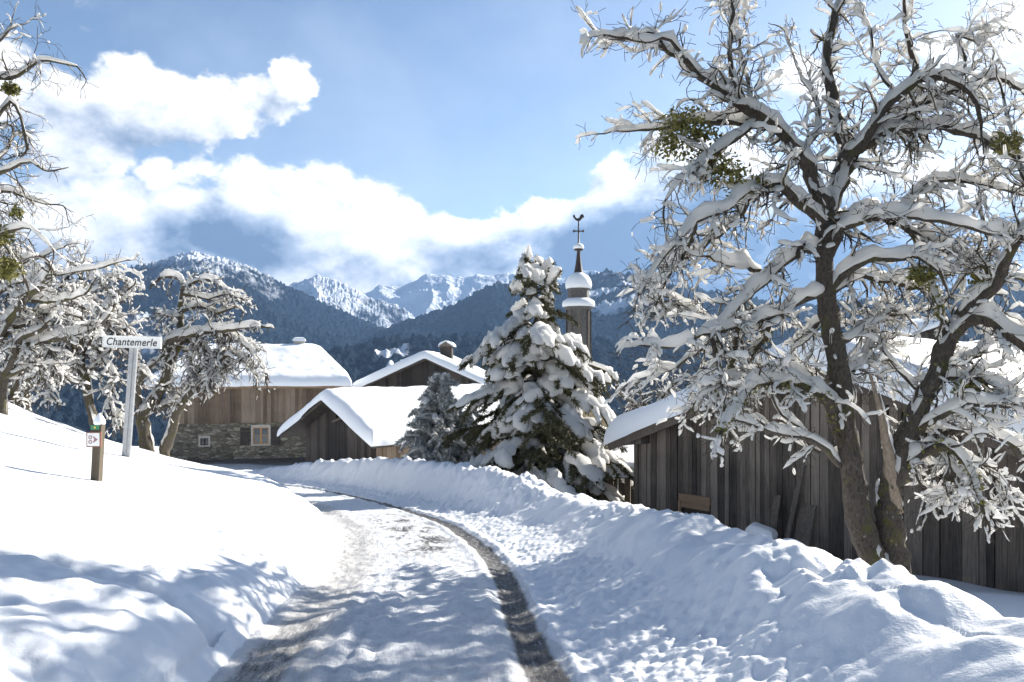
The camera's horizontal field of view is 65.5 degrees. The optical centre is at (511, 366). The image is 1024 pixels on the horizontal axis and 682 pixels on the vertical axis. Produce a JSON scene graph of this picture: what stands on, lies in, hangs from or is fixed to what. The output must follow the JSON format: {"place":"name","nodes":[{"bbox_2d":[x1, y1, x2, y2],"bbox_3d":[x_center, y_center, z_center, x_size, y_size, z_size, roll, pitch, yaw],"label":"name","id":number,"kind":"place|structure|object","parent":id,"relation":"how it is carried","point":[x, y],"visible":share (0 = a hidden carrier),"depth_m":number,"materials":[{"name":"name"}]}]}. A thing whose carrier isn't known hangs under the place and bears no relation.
{"place":"outdoors","nodes":[
{"label":"outdoors","id":0,"kind":"place"},
{"bbox_2d":[0,250,383,363],"bbox_3d":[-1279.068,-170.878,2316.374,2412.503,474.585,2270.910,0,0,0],"label":"mountain","id":1,"kind":"structure","parent":0,"point":[289,313],"depth_m":2459.24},
{"bbox_2d":[286,274,414,327],"bbox_3d":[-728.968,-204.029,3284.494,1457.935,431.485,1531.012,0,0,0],"label":"peak","id":2,"kind":"structure","parent":0,"point":[336,294],"depth_m":3530.43,"materials":[{"name":"white snow"}]},
{"bbox_2d":[206,483,578,681],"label":"road","id":3,"kind":"structure","parent":0,"point":[391,592],"depth_m":6.02,"materials":[{"name":"white snow"}]},
{"bbox_2d":[365,270,599,317],"bbox_3d":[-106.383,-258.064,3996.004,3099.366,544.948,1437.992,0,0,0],"label":"peaks","id":4,"kind":"object","parent":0,"point":[426,294],"visible":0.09,"depth_m":4214.00,"materials":[{"name":"white snow"}]},
{"bbox_2d":[0,330,994,445],"bbox_3d":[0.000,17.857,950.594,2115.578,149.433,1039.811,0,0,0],"label":"forest hill","id":5,"kind":"structure","parent":0,"point":[356,361],"depth_m":1045.81,"materials":[{"name":"green plant"}]},
{"bbox_2d":[0,402,1023,681],"bbox_3d":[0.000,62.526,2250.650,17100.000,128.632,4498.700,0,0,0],"label":"ground","id":6,"kind":"structure","parent":0,"point":[140,564],"depth_m":6.30,"materials":[{"name":"white snow"}]},
{"bbox_2d":[0,334,74,412],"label":"fruit tree","id":7,"kind":"object","parent":6,"relation":"on","point":[17,399],"visible":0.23,"depth_m":21.92,"materials":[{"name":"white plant"}]},
{"bbox_2d":[0,1,98,312],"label":"old tree","id":8,"kind":"object","parent":6,"relation":"on","point":[10,262],"visible":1,"depth_m":10.86,"materials":[{"name":"white plant"}]},
{"bbox_2d":[0,234,156,414],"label":"fruit tree","id":9,"kind":"object","parent":6,"relation":"on","point":[21,345],"visible":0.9,"depth_m":16.16,"materials":[{"name":"white plant"}]},
{"bbox_2d":[11,236,164,439],"bbox_3d":[-10.457,-0.677,18.994,4.020,5.118,2.576,0,0,0],"label":"fruit tree","id":10,"kind":"object","parent":6,"relation":"on","point":[100,355],"visible":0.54,"depth_m":18.90,"materials":[{"name":"white plant"}]},
{"bbox_2d":[86,413,105,480],"bbox_3d":[-5.468,1.210,10.491,0.205,1.191,0.165,0,0,0],"label":"waymark post","id":11,"kind":"object","parent":6,"relation":"on","point":[95,439],"visible":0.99,"depth_m":10.45,"materials":[{"name":"brown wood"}]},
{"bbox_2d":[102,335,161,456],"bbox_3d":[-7.122,0.704,14.970,1.103,2.585,0.120,0,0,0],"label":"street sign","id":12,"kind":"object","parent":6,"relation":"on","point":[133,344],"visible":1,"depth_m":14.97,"materials":[{"name":"metal"}]},
{"bbox_2d":[106,262,275,456],"bbox_3d":[-9.136,-0.177,22.843,5.113,5.891,2.403,0,0,0],"label":"fruit tree","id":13,"kind":"object","parent":6,"relation":"on","point":[214,364],"visible":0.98,"depth_m":22.71,"materials":[{"name":"white plant"}]},
{"bbox_2d":[143,337,351,459],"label":"farmhouse","id":14,"kind":"object","parent":6,"relation":"on","point":[219,426],"visible":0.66,"depth_m":47.84,"materials":[{"name":"wood"}]},
{"bbox_2d":[198,436,209,446],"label":"window","id":15,"kind":"structure","parent":14,"relation":"in","point":[203,441],"depth_m":47.40,"materials":[{"name":"wood"}]},
{"bbox_2d":[251,425,270,445],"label":"window","id":16,"kind":"structure","parent":14,"relation":"in","point":[260,434],"depth_m":48.11,"materials":[{"name":"wood"}]},
{"bbox_2d":[277,384,500,462],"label":"plank shed","id":17,"kind":"structure","parent":6,"relation":"on","point":[337,424],"depth_m":33.56,"materials":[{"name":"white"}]},
{"bbox_2d":[351,340,489,386],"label":"gabled house","id":18,"kind":"structure","parent":6,"relation":"on","point":[414,369],"depth_m":52.64,"materials":[{"name":"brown wood"}]},
{"bbox_2d":[393,372,491,463],"bbox_3d":[-2.173,2.336,24.392,3.090,4.406,2.962,0,0,40],"label":"spruce","id":19,"kind":"object","parent":6,"relation":"on","point":[432,422],"visible":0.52,"depth_m":23.97,"materials":[{"name":"green plant"}]},
{"bbox_2d":[440,244,633,501],"bbox_3d":[0.764,0.479,21.688,5.580,7.539,5.912,0,0,39],"label":"spruce","id":20,"kind":"object","parent":6,"relation":"on","point":[539,426],"visible":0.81,"depth_m":20.57,"materials":[{"name":"green plant"}]},
{"bbox_2d":[558,214,613,485],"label":"chapel","id":21,"kind":"structure","parent":6,"relation":"on","point":[578,303],"depth_m":27.67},
{"bbox_2d":[581,445,633,504],"bbox_3d":[2.683,3.323,22.044,2.092,2.354,2.217,0,0,12],"label":"woodshed","id":22,"kind":"object","parent":6,"relation":"on","point":[626,489],"visible":0.11,"depth_m":21.49,"materials":[{"name":"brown wood"}]},
{"bbox_2d":[241,456,1023,681],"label":"snow bank","id":23,"kind":"structure","parent":6,"relation":"on","point":[624,591],"depth_m":4.93,"materials":[{"name":"white snow"}]},
{"bbox_2d":[610,369,688,412],"bbox_3d":[5.445,3.090,31.073,3.458,6.148,2.119,0,0,0],"label":"bare bush","id":24,"kind":"object","parent":6,"relation":"on","point":[632,403],"visible":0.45,"depth_m":30.95,"materials":[{"name":"white plant"}]},
{"bbox_2d":[745,522,777,539],"bbox_3d":[5.013,3.532,16.148,0.634,0.697,0.505,0,0,29],"label":"snow-covered boulder","id":25,"kind":"object","parent":6,"relation":"on","point":[754,528],"visible":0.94,"depth_m":15.99,"materials":[{"name":"white snow"}]},
{"bbox_2d":[769,495,780,530],"bbox_3d":[5.462,3.225,16.597,0.162,1.064,0.366,0,0,44],"label":"leaning board","id":26,"kind":"object","parent":6,"relation":"on","point":[775,512],"visible":0.64,"depth_m":16.62,"materials":[{"name":"grey wood"}]},
{"bbox_2d":[784,464,805,538],"bbox_3d":[5.754,2.875,16.255,0.474,1.768,0.098,0,0,-5],"label":"leaning board","id":27,"kind":"object","parent":6,"relation":"on","point":[794,503],"visible":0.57,"depth_m":16.24,"materials":[{"name":"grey wood"}]},
{"bbox_2d":[571,0,1023,574],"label":"apple tree","id":28,"kind":"object","parent":6,"relation":"on","point":[905,450],"visible":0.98,"depth_m":9.44,"materials":[{"name":"white plant"}]},
{"bbox_2d":[794,503,816,546],"bbox_3d":[5.900,3.275,16.083,0.348,0.966,0.359,0,0,-40],"label":"leaning board","id":29,"kind":"object","parent":6,"relation":"on","point":[805,523],"visible":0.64,"depth_m":16.08,"materials":[{"name":"grey wood"}]},
{"bbox_2d":[604,332,1023,592],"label":"wooden barn","id":30,"kind":"structure","parent":6,"relation":"on","point":[674,473],"depth_m":16.25,"materials":[{"name":"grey wood"}]},
{"bbox_2d":[877,318,966,339],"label":"chalet","id":31,"kind":"object","parent":6,"relation":"on","point":[929,326],"visible":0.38,"depth_m":46.48,"materials":[{"name":"white wood"}]},
{"bbox_2d":[0,0,1023,304],"label":"sky","id":32,"kind":"structure","parent":0,"point":[364,145],"materials":[{"name":"blue"}]},
{"bbox_2d":[361,268,1023,346],"bbox_3d":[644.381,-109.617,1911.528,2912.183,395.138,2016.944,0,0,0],"label":"mountain","id":33,"kind":"structure","parent":0,"point":[485,309],"depth_m":2149.17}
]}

